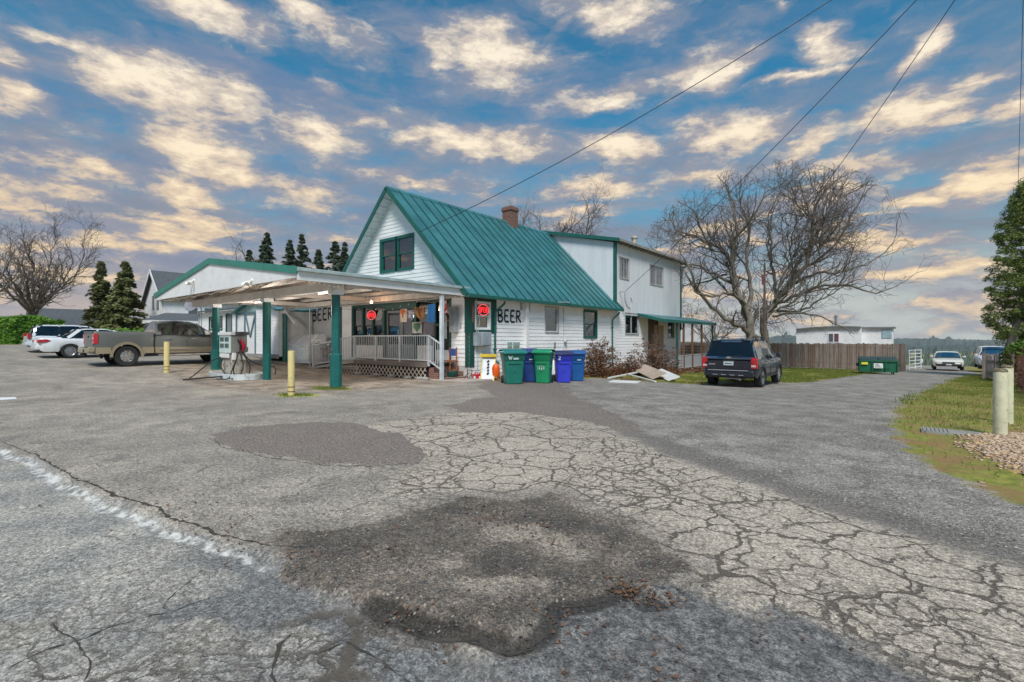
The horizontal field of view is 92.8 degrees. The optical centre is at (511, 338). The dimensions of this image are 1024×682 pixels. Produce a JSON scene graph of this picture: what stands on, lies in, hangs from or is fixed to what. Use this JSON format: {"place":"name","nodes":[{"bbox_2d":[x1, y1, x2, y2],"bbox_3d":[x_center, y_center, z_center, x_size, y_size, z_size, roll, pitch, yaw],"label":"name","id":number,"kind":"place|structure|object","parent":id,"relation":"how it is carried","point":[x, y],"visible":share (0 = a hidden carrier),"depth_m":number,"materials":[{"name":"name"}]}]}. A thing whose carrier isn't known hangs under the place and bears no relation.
{"place":"outdoors","nodes":[
{"label":"outdoors","id":0,"kind":"place"},
{"bbox_2d":[26,308,98,324],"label":"dark roofed garage","id":1,"kind":"structure","parent":0,"point":[71,316],"depth_m":59.26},
{"bbox_2d":[0,446,523,681],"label":"road","id":2,"kind":"structure","parent":0,"point":[80,570],"depth_m":2.80,"materials":[{"name":"asphalt"}]},
{"bbox_2d":[50,621,90,679],"bbox_3d":[-2.219,1.554,2.455,0.799,0.004,0.084,0,0,39],"label":"asphalt crack","id":3,"kind":"object","parent":2,"relation":"on","point":[61,632],"visible":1,"depth_m":2.48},
{"bbox_2d":[5,597,210,669],"bbox_3d":[-2.154,1.558,2.601,0.095,0.018,0.967,0,0,37],"label":"asphalt crack","id":4,"kind":"object","parent":2,"relation":"on","point":[101,630],"visible":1,"depth_m":2.59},
{"bbox_2d":[270,635,289,681],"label":"asphalt crack","id":5,"kind":"object","parent":2,"relation":"on","point":[278,645],"visible":1,"depth_m":2.39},
{"bbox_2d":[316,641,409,681],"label":"asphalt crack","id":6,"kind":"object","parent":2,"relation":"on","point":[369,653],"visible":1,"depth_m":2.42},
{"bbox_2d":[355,603,552,656],"bbox_3d":[-0.355,1.536,2.584,1.152,0.031,0.422,0,0,3],"label":"asphalt crack","id":7,"kind":"object","parent":2,"relation":"on","point":[540,638],"visible":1,"depth_m":2.51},
{"bbox_2d":[37,415,1023,681],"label":"fallen leaves","id":8,"kind":"object","parent":2,"relation":"on","point":[535,573],"visible":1,"depth_m":2.93,"materials":[{"name":"brown plant"}]},
{"bbox_2d":[108,421,1011,671],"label":"loose gravel","id":9,"kind":"structure","parent":2,"relation":"on","point":[451,579],"depth_m":3.36,"materials":[{"name":"stone"}]},
{"bbox_2d":[0,345,1023,681],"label":"parking lot","id":10,"kind":"structure","parent":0,"point":[166,435],"depth_m":4.02,"materials":[{"name":"asphalt"}]},
{"bbox_2d":[22,325,92,346],"bbox_3d":[-23.773,-0.030,27.139,2.080,1.460,4.858,0,0,39],"label":"parked wagon","id":11,"kind":"object","parent":10,"relation":"on","point":[32,333],"visible":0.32,"depth_m":25.50,"materials":[{"name":"paint"}]},
{"bbox_2d":[31,329,145,357],"bbox_3d":[-20.791,0.195,24.751,2.080,1.410,5.062,0,0,39],"label":"parked sedan","id":12,"kind":"object","parent":10,"relation":"on","point":[68,344],"visible":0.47,"depth_m":23.08,"materials":[{"name":"paint"}]},
{"bbox_2d":[7,444,294,546],"bbox_3d":[-4.547,1.503,5.232,6.912,0.022,0.223,0,0,31],"label":"asphalt crack","id":13,"kind":"object","parent":10,"relation":"on","point":[211,531],"visible":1,"depth_m":4.40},
{"bbox_2d":[78,321,247,366],"bbox_3d":[-15.945,0.166,22.677,2.520,2.026,6.250,0,0,39],"label":"pickup truck","id":14,"kind":"object","parent":10,"relation":"on","point":[126,348],"visible":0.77,"depth_m":21.50,"materials":[{"name":"brown paint"}]},
{"bbox_2d":[164,342,169,372],"bbox_3d":[-13.624,0.751,19.245,0.198,1.272,0.198,0,0,39],"label":"bollard","id":15,"kind":"object","parent":10,"relation":"on","point":[166,357],"visible":0.94,"depth_m":19.17,"materials":[{"name":"metal"}]},
{"bbox_2d":[184,302,201,326],"bbox_3d":[-21.466,-1.647,32.825,1.298,2.907,0.684,0,0,-1],"label":"satellite dish","id":16,"kind":"object","parent":10,"relation":"on","point":[188,306],"visible":0.3,"depth_m":32.92,"materials":[{"name":"grey paint"}]},
{"bbox_2d":[209,371,262,379],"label":"pump island","id":17,"kind":"structure","parent":10,"relation":"on","point":[253,375],"depth_m":17.86,"materials":[{"name":"concrete"}]},
{"bbox_2d":[182,332,275,379],"bbox_3d":[-10.660,0.605,18.326,1.826,1.746,3.010,0,0,39],"label":"fuel pump","id":18,"kind":"object","parent":17,"relation":"on","point":[233,350],"visible":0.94,"depth_m":18.47,"materials":[{"name":"white paint"}]},
{"bbox_2d":[229,305,316,358],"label":"storage shed","id":19,"kind":"structure","parent":10,"relation":"on","point":[249,318],"depth_m":27.31,"materials":[{"name":"paint"}]},
{"bbox_2d":[288,351,294,395],"bbox_3d":[-5.788,0.929,12.795,0.178,1.242,0.178,0,0,39],"label":"bollard","id":20,"kind":"object","parent":10,"relation":"on","point":[291,372],"visible":0.95,"depth_m":12.72,"materials":[{"name":"metal"}]},
{"bbox_2d":[287,334,325,363],"bbox_3d":[-10.985,0.513,25.913,2.400,1.500,1.050,0,0,39],"label":"ice freezer","id":21,"kind":"object","parent":10,"relation":"on","point":[298,344],"visible":0.81,"depth_m":25.34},
{"bbox_2d":[153,258,469,387],"bbox_3d":[-8.492,-0.647,20.314,12.934,4.493,7.428,0,0,39],"label":"fuel canopy","id":22,"kind":"object","parent":10,"relation":"on","point":[210,275],"visible":0.88,"depth_m":17.66,"materials":[{"name":"white metal"}]},
{"bbox_2d":[400,309,406,321],"bbox_3d":[-4.378,-0.942,19.737,0.437,0.528,0.066,0,0,38],"label":"hanging cloth","id":23,"kind":"object","parent":22,"relation":"hanging from","point":[403,315],"visible":1,"depth_m":19.74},
{"bbox_2d":[414,307,425,318],"bbox_3d":[-3.579,-1.006,19.079,0.706,0.461,0.068,0,0,39],"label":"hanging cloth","id":24,"kind":"object","parent":22,"relation":"hanging from","point":[419,311],"visible":1,"depth_m":19.10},
{"bbox_2d":[427,304,435,321],"bbox_3d":[-3.065,-0.986,18.655,0.444,0.689,0.071,0,0,39],"label":"hanging cloth","id":25,"kind":"object","parent":22,"relation":"hanging from","point":[431,315],"visible":1,"depth_m":18.68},
{"bbox_2d":[274,385,355,397],"bbox_3d":[-5.542,1.459,13.869,1.866,0.085,3.019,0,0,1],"label":"grass patch","id":26,"kind":"object","parent":10,"relation":"on","point":[323,387],"visible":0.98,"depth_m":14.25,"materials":[{"name":"green plant"}]},
{"bbox_2d":[328,369,428,379],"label":"kerb rocks","id":27,"kind":"object","parent":10,"relation":"on","point":[394,376],"visible":0.73,"depth_m":19.09,"materials":[{"name":"concrete"}]},
{"bbox_2d":[312,359,466,378],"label":"entrance deck","id":28,"kind":"structure","parent":10,"relation":"on","point":[414,369],"depth_m":19.37,"materials":[{"name":"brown wood"}]},
{"bbox_2d":[312,335,438,368],"bbox_3d":[-6.082,0.655,20.576,9.025,1.601,0.070,0,0,39],"label":"handrail","id":29,"kind":"object","parent":28,"relation":"on","point":[428,337],"visible":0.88,"depth_m":19.98,"materials":[{"name":"metal"}]},
{"bbox_2d":[429,378,492,382],"bbox_3d":[-1.936,1.539,17.946,2.000,0.121,1.450,0,0,39],"label":"corner apron","id":30,"kind":"object","parent":10,"relation":"on","point":[465,380],"visible":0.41,"depth_m":17.52,"materials":[{"name":"concrete"}]},
{"bbox_2d":[444,347,457,371],"bbox_3d":[-2.386,0.915,18.737,0.440,1.170,0.400,0,0,39],"label":"wooden chair","id":31,"kind":"object","parent":30,"relation":"on","point":[452,352],"visible":0.63,"depth_m":18.72,"materials":[{"name":"brown wood"}]},
{"bbox_2d":[548,595,615,606],"bbox_3d":[0.417,1.539,2.841,0.451,0.019,0.061,0,0,-18],"label":"asphalt crack","id":32,"kind":"object","parent":10,"relation":"on","point":[592,604],"visible":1,"depth_m":2.82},
{"bbox_2d":[0,341,1023,504],"bbox_3d":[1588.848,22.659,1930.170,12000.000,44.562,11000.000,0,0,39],"label":"ground","id":33,"kind":"structure","parent":0,"point":[1008,484],"depth_m":7.38,"materials":[{"name":"plant"}]},
{"bbox_2d":[0,220,39,294],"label":"bare tree","id":34,"kind":"object","parent":33,"relation":"on","point":[9,277],"visible":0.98,"depth_m":46.33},
{"bbox_2d":[0,314,65,343],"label":"laurel hedge","id":35,"kind":"object","parent":33,"relation":"on","point":[14,328],"visible":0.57,"depth_m":35.91,"materials":[{"name":"green plant"}]},
{"bbox_2d":[0,201,115,315],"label":"bare tree","id":36,"kind":"object","parent":33,"relation":"on","point":[29,305],"visible":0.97,"depth_m":50.14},
{"bbox_2d":[80,261,113,328],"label":"conifer","id":37,"kind":"object","parent":33,"relation":"on","point":[100,292],"visible":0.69,"depth_m":55.51,"materials":[{"name":"green plant"}]},
{"bbox_2d":[94,260,151,331],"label":"conifer","id":38,"kind":"object","parent":33,"relation":"on","point":[117,314],"visible":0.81,"depth_m":53.39,"materials":[{"name":"green plant"}]},
{"bbox_2d":[139,270,239,323],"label":"gabled house","id":39,"kind":"structure","parent":33,"relation":"on","point":[156,281],"depth_m":57.28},
{"bbox_2d":[209,219,264,262],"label":"bare tree","id":40,"kind":"object","parent":33,"relation":"on","point":[239,249],"visible":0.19,"depth_m":65.11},
{"bbox_2d":[255,232,276,263],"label":"conifer","id":41,"kind":"object","parent":33,"relation":"on","point":[266,251],"visible":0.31,"depth_m":67.68,"materials":[{"name":"green plant"}]},
{"bbox_2d":[281,240,297,265],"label":"conifer","id":42,"kind":"object","parent":33,"relation":"on","point":[290,256],"visible":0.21,"depth_m":70.73,"materials":[{"name":"green plant"}]},
{"bbox_2d":[293,234,311,267],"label":"conifer","id":43,"kind":"object","parent":33,"relation":"on","point":[303,257],"visible":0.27,"depth_m":73.69,"materials":[{"name":"green plant"}]},
{"bbox_2d":[312,249,325,269],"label":"conifer","id":44,"kind":"object","parent":33,"relation":"on","point":[318,262],"visible":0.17,"depth_m":67.73,"materials":[{"name":"green plant"}]},
{"bbox_2d":[325,241,344,271],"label":"conifer","id":45,"kind":"object","parent":33,"relation":"on","point":[334,257],"visible":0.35,"depth_m":70.61,"materials":[{"name":"green plant"}]},
{"bbox_2d":[339,242,348,268],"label":"conifer","id":46,"kind":"object","parent":33,"relation":"on","point":[344,254],"visible":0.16,"depth_m":73.70,"materials":[{"name":"green plant"}]},
{"bbox_2d":[194,186,716,377],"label":"store building","id":47,"kind":"structure","parent":33,"relation":"on","point":[533,288],"depth_m":23.24,"materials":[{"name":"paint"}]},
{"bbox_2d":[353,306,361,344],"bbox_3d":[-7.372,-0.620,23.460,0.798,1.840,0.165,0,0,39],"label":"window","id":48,"kind":"structure","parent":47,"relation":"in","point":[357,313],"depth_m":23.54,"materials":[{"name":"green paint"}]},
{"bbox_2d":[362,306,371,344],"bbox_3d":[-6.754,-0.620,22.951,0.798,1.840,0.165,0,0,39],"label":"window","id":49,"kind":"structure","parent":47,"relation":"in","point":[366,323],"depth_m":23.07,"materials":[{"name":"glass"}]},
{"bbox_2d":[372,305,382,344],"bbox_3d":[-6.136,-0.620,22.443,0.798,1.840,0.165,0,0,39],"label":"window","id":50,"kind":"structure","parent":47,"relation":"in","point":[377,325],"depth_m":22.50,"materials":[{"name":"glass"}]},
{"bbox_2d":[379,236,396,273],"bbox_3d":[-5.503,-3.755,21.972,1.275,1.550,0.242,0,0,39],"label":"window","id":51,"kind":"structure","parent":47,"relation":"in","point":[387,246],"depth_m":22.00,"materials":[{"name":"green paint"}]},
{"bbox_2d":[387,309,413,358],"bbox_3d":[-4.896,-0.190,21.455,2.070,2.140,0.134,0,0,39],"label":"door","id":52,"kind":"structure","parent":47,"relation":"in","point":[395,326],"depth_m":21.49,"materials":[{"name":"grey glass"}]},
{"bbox_2d":[395,232,414,270],"bbox_3d":[-4.595,-3.755,21.224,1.273,1.550,0.242,0,0,39],"label":"window","id":53,"kind":"structure","parent":47,"relation":"in","point":[405,243],"depth_m":21.21,"materials":[{"name":"green paint"}]},
{"bbox_2d":[418,326,432,345],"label":"display window","id":54,"kind":"structure","parent":47,"relation":"in","point":[421,337],"depth_m":20.51,"materials":[{"name":"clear glass"}]},
{"bbox_2d":[418,301,432,323],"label":"display window","id":55,"kind":"structure","parent":47,"relation":"in","point":[420,304],"depth_m":20.43,"materials":[{"name":"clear glass"}]},
{"bbox_2d":[423,322,433,335],"bbox_3d":[-3.440,-0.409,20.118,0.656,0.563,0.012,0,0,39],"label":"poster","id":56,"kind":"object","parent":47,"relation":"attached to","point":[428,328],"visible":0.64,"depth_m":20.11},
{"bbox_2d":[437,300,448,323],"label":"display window","id":57,"kind":"structure","parent":47,"relation":"in","point":[446,316],"depth_m":19.61,"materials":[{"name":"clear glass"}]},
{"bbox_2d":[437,326,448,349],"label":"display window","id":58,"kind":"structure","parent":47,"relation":"in","point":[446,341],"depth_m":19.60,"materials":[{"name":"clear glass"}]},
{"bbox_2d":[475,301,490,329],"bbox_3d":[-1.194,-0.914,19.316,0.165,1.117,0.935,0,0,39],"label":"window","id":59,"kind":"structure","parent":47,"relation":"in","point":[485,320],"depth_m":19.42,"materials":[{"name":"glass"}]},
{"bbox_2d":[478,304,488,314],"bbox_3d":[-1.134,-1.143,19.266,0.035,0.437,0.657,0,0,39],"label":"neon sign","id":60,"kind":"object","parent":47,"relation":"attached to","point":[482,309],"visible":1,"depth_m":19.27,"materials":[{"name":"glass"}]},
{"bbox_2d":[545,306,558,332],"bbox_3d":[1.820,-0.907,23.038,0.242,1.228,1.149,0,0,39],"label":"window","id":61,"kind":"structure","parent":47,"relation":"in","point":[551,313],"depth_m":23.07,"materials":[{"name":"glass"}]},
{"bbox_2d":[583,309,597,337],"bbox_3d":[4.074,-0.785,25.776,0.242,1.505,1.439,0,0,39],"label":"window","id":62,"kind":"structure","parent":47,"relation":"in","point":[590,317],"depth_m":25.82,"materials":[{"name":"green paint"}]},
{"bbox_2d":[619,256,629,279],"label":"window","id":63,"kind":"structure","parent":47,"relation":"in","point":[620,258],"depth_m":28.90,"materials":[{"name":"grey paint"}]},
{"bbox_2d":[419,0,830,231],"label":"overhead wire","id":64,"kind":"object","parent":47,"relation":"attached to","point":[640,116],"visible":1,"depth_m":16.18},
{"bbox_2d":[625,312,638,334],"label":"window","id":65,"kind":"structure","parent":47,"relation":"in","point":[631,322],"depth_m":29.55,"materials":[{"name":"grey paint"}]},
{"bbox_2d":[648,319,657,352],"bbox_3d":[9.225,-0.081,31.937,0.090,2.518,1.576,0,0,39],"label":"door","id":66,"kind":"structure","parent":47,"relation":"in","point":[651,322],"depth_m":31.78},
{"bbox_2d":[650,264,663,286],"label":"window","id":67,"kind":"structure","parent":47,"relation":"in","point":[656,267],"depth_m":32.45,"materials":[{"name":"glass"}]},
{"bbox_2d":[668,322,673,337],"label":"window","id":68,"kind":"structure","parent":47,"relation":"in","point":[670,325],"depth_m":34.37,"materials":[{"name":"glass"}]},
{"bbox_2d":[627,0,915,289],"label":"overhead wire","id":69,"kind":"object","parent":47,"relation":"on","point":[787,133],"visible":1,"depth_m":18.92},
{"bbox_2d":[480,354,496,380],"bbox_3d":[-0.886,1.077,18.368,0.640,0.998,0.731,0,0,1],"label":"sandwich board","id":70,"kind":"object","parent":33,"relation":"on","point":[488,361],"visible":0.88,"depth_m":18.23,"materials":[{"name":"white plastic"}]},
{"bbox_2d":[492,364,499,376],"bbox_3d":[-0.602,1.177,18.200,0.300,0.500,0.292,0,0,39],"label":"orange drum","id":71,"kind":"object","parent":33,"relation":"on","point":[495,370],"visible":1,"depth_m":18.08,"materials":[{"name":"plastic"}]},
{"bbox_2d":[521,348,536,381],"bbox_3d":[0.627,0.952,17.615,0.672,1.213,0.874,0,0,-1],"label":"wheeled bin","id":72,"kind":"object","parent":33,"relation":"on","point":[529,371],"visible":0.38,"depth_m":17.30,"materials":[{"name":"blue plastic"}]},
{"bbox_2d":[507,164,617,234],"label":"bare tree","id":73,"kind":"object","parent":33,"relation":"on","point":[560,229],"visible":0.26,"depth_m":59.34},
{"bbox_2d":[495,366,703,378],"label":"leaf mulch","id":74,"kind":"object","parent":33,"relation":"on","point":[695,370],"visible":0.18,"depth_m":28.19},
{"bbox_2d":[582,336,622,377],"bbox_3d":[3.920,0.812,21.971,2.304,1.918,1.855,0,0,39],"label":"hydrangea bush","id":75,"kind":"object","parent":33,"relation":"on","point":[598,359],"visible":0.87,"depth_m":21.74,"materials":[{"name":"brown plant"}]},
{"bbox_2d":[613,356,642,375],"bbox_3d":[5.719,1.343,24.006,1.623,0.987,1.312,0,0,39],"label":"hydrangea bush","id":76,"kind":"object","parent":33,"relation":"on","point":[629,368],"visible":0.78,"depth_m":23.82,"materials":[{"name":"brown plant"}]},
{"bbox_2d":[635,364,665,379],"bbox_3d":[6.143,1.460,22.000,0.582,0.415,4.220,0,0,4],"label":"scrap board","id":77,"kind":"object","parent":33,"relation":"on","point":[652,373],"visible":0.86,"depth_m":21.51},
{"bbox_2d":[627,334,682,374],"bbox_3d":[7.366,0.817,25.502,3.055,2.146,2.506,0,0,39],"label":"hydrangea bush","id":78,"kind":"object","parent":33,"relation":"on","point":[655,356],"visible":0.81,"depth_m":25.14,"materials":[{"name":"brown plant"}]},
{"bbox_2d":[659,369,679,380],"bbox_3d":[6.555,1.527,20.955,0.482,0.300,3.422,0,0,5],"label":"scrap board","id":79,"kind":"object","parent":33,"relation":"on","point":[668,376],"visible":0.64,"depth_m":20.12,"materials":[{"name":"paint"}]},
{"bbox_2d":[682,289,757,342],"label":"bare tree","id":80,"kind":"object","parent":33,"relation":"on","point":[705,334],"visible":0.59,"depth_m":59.84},
{"bbox_2d":[585,367,913,404],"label":"yard grass","id":81,"kind":"structure","parent":33,"relation":"on","point":[797,374],"depth_m":24.39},
{"bbox_2d":[759,264,765,340],"bbox_3d":[15.702,-1.227,30.575,0.407,6.937,0.200,0,0,39],"label":"utility pole","id":82,"kind":"object","parent":33,"relation":"on","point":[764,301],"visible":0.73,"depth_m":30.45,"materials":[{"name":"brown wood"}]},
{"bbox_2d":[765,0,954,263],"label":"overhead wire","id":83,"kind":"object","parent":82,"relation":"attached to","point":[871,120],"visible":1,"depth_m":19.15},
{"bbox_2d":[645,159,936,348],"bbox_3d":[18.265,-4.780,34.837,18.330,14.442,14.040,0,0,-5],"label":"bare tree","id":84,"kind":"object","parent":33,"relation":"on","point":[818,224],"visible":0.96,"depth_m":33.15,"materials":[{"name":"grey plant"}]},
{"bbox_2d":[681,342,903,370],"bbox_3d":[14.781,1.012,45.172,33.507,2.775,0.160,0,0,39],"label":"board fence","id":85,"kind":"object","parent":33,"relation":"on","point":[819,355],"visible":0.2,"depth_m":37.32,"materials":[{"name":"brown wood"}]},
{"bbox_2d":[796,315,895,367],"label":"mobile home","id":86,"kind":"object","parent":33,"relation":"on","point":[865,335],"visible":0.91,"depth_m":41.48,"materials":[{"name":"metal"}]},
{"bbox_2d":[828,333,839,342],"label":"window","id":87,"kind":"structure","parent":86,"relation":"in","point":[832,337],"depth_m":41.92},
{"bbox_2d":[906,350,973,366],"bbox_3d":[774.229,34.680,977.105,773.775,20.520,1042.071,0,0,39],"label":"distant woods","id":88,"kind":"object","parent":33,"relation":"on","point":[968,360],"visible":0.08,"depth_m":821.05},
{"bbox_2d":[921,426,980,434],"bbox_3d":[6.921,1.477,7.706,0.700,0.065,0.400,0,0,39],"label":"drain cover","id":89,"kind":"object","parent":33,"relation":"on","point":[940,431],"visible":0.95,"depth_m":7.68,"materials":[{"name":"metal"}]},
{"bbox_2d":[948,419,1023,482],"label":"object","id":90,"kind":"object","parent":33,"relation":"on","point":[1006,443],"visible":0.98,"depth_m":6.57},
{"bbox_2d":[974,346,1003,368],"bbox_3d":[35.452,1.356,35.981,2.080,1.660,4.757,0,0,39],"label":"parked van","id":91,"kind":"object","parent":33,"relation":"on","point":[990,350],"visible":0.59,"depth_m":35.73,"materials":[{"name":"paint"}]},
{"bbox_2d":[992,368,1007,434],"bbox_3d":[7.506,0.982,7.498,0.176,1.069,0.173,0,0,39],"label":"bollard","id":92,"kind":"object","parent":33,"relation":"on","point":[1000,400],"visible":0.93,"depth_m":7.44,"materials":[{"name":"beige paint"}]},
{"bbox_2d":[985,352,1014,377],"bbox_3d":[24.413,1.427,24.398,0.163,1.618,6.428,0,0,36],"label":"picket fence","id":93,"kind":"object","parent":33,"relation":"on","point":[990,363],"visible":0.51,"depth_m":25.67,"materials":[{"name":"wood"}]},
{"bbox_2d":[980,178,1023,350],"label":"evergreen tree","id":94,"kind":"object","parent":33,"relation":"on","point":[1008,334],"visible":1,"depth_m":27.16,"materials":[{"name":"green plant"}]},
{"bbox_2d":[1001,365,1013,423],"bbox_3d":[9.036,1.031,8.900,0.176,1.119,0.173,0,0,39],"label":"bollard","id":95,"kind":"object","parent":33,"relation":"on","point":[1010,368],"visible":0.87,"depth_m":8.82,"materials":[{"name":"beige paint"}]},
{"bbox_2d":[996,339,1023,372],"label":"leafy shrub","id":96,"kind":"object","parent":33,"relation":"on","point":[1016,347],"visible":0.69,"depth_m":22.38,"materials":[{"name":"green plant"}]},
{"bbox_2d":[1002,330,1023,395],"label":"bramble thicket","id":97,"kind":"object","parent":33,"relation":"on","point":[1020,382],"visible":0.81,"depth_m":17.48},
{"bbox_2d":[1017,355,1023,388],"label":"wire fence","id":98,"kind":"object","parent":33,"relation":"on","point":[1020,360],"visible":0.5,"depth_m":18.70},
{"bbox_2d":[0,0,1023,341],"label":"sky","id":99,"kind":"structure","parent":0,"point":[163,121],"materials":[{"name":"blue"}]},
{"bbox_2d":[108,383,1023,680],"bbox_3d":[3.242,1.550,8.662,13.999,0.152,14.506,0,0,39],"label":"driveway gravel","id":100,"kind":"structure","parent":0,"point":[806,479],"depth_m":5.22,"materials":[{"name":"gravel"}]},
{"bbox_2d":[495,365,1023,561],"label":"driveway","id":101,"kind":"structure","parent":0,"point":[876,391],"depth_m":7.43,"materials":[{"name":"asphalt"}]},
{"bbox_2d":[498,349,526,383],"bbox_3d":[0.018,0.945,16.715,0.806,1.193,0.964,0,0,-13],"label":"wheeled bin","id":102,"kind":"object","parent":101,"relation":"on","point":[512,360],"visible":0.99,"depth_m":16.36,"materials":[{"name":"green plastic"}]},
{"bbox_2d":[532,349,555,382],"bbox_3d":[1.127,0.963,17.315,0.672,1.213,0.830,0,0,17],"label":"wheeled bin","id":103,"kind":"object","parent":101,"relation":"on","point":[543,360],"visible":1,"depth_m":17.02,"materials":[{"name":"green plastic"}]},
{"bbox_2d":[552,350,573,381],"bbox_3d":[1.867,1.012,17.915,0.694,1.173,0.919,0,0,-3],"label":"wheeled bin","id":104,"kind":"object","parent":101,"relation":"on","point":[563,362],"visible":0.94,"depth_m":17.58,"materials":[{"name":"blue plastic"}]},
{"bbox_2d":[570,350,586,380],"bbox_3d":[2.526,1.036,18.915,0.650,1.193,0.830,0,0,3],"label":"wheeled bin","id":105,"kind":"object","parent":101,"relation":"on","point":[577,367],"visible":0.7,"depth_m":18.61,"materials":[{"name":"blue plastic"}]},
{"bbox_2d":[702,336,781,386],"bbox_3d":[8.823,0.811,18.463,2.160,1.797,4.535,0,0,39],"label":"parked suv","id":106,"kind":"object","parent":101,"relation":"on","point":[740,359],"visible":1,"depth_m":16.99,"materials":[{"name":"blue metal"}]},
{"bbox_2d":[856,356,899,374],"bbox_3d":[22.051,1.602,29.440,2.083,1.034,1.240,0,0,31],"label":"dumpster","id":107,"kind":"object","parent":101,"relation":"on","point":[891,365],"visible":1,"depth_m":29.05,"materials":[{"name":"green metal"}]},
{"bbox_2d":[909,350,922,369],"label":"tube gate","id":108,"kind":"structure","parent":101,"relation":"on","point":[915,360],"depth_m":37.12,"materials":[{"name":"metal"}]},
{"bbox_2d":[930,351,965,369],"bbox_3d":[34.469,1.688,38.657,2.080,1.410,4.960,0,0,39],"label":"parked coupe","id":109,"kind":"object","parent":101,"relation":"on","point":[946,358],"visible":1,"depth_m":37.53,"materials":[{"name":"paint"}]},
{"bbox_2d":[694,332,1017,345],"bbox_3d":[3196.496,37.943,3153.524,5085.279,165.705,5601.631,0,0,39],"label":"hills","id":110,"kind":"structure","parent":0,"point":[947,341],"depth_m":2916.11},
{"bbox_2d":[874,374,1023,480],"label":"verge grass","id":111,"kind":"structure","parent":0,"point":[976,378],"depth_m":13.00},
{"bbox_2d":[896,343,1003,354],"bbox_3d":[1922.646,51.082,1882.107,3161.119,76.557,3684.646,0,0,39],"label":"hills","id":112,"kind":"structure","parent":0,"point":[958,348],"depth_m":1726.75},
{"bbox_2d":[1018,0,1023,177],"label":"overhead wire","id":113,"kind":"object","parent":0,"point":[1020,90],"visible":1,"depth_m":21.00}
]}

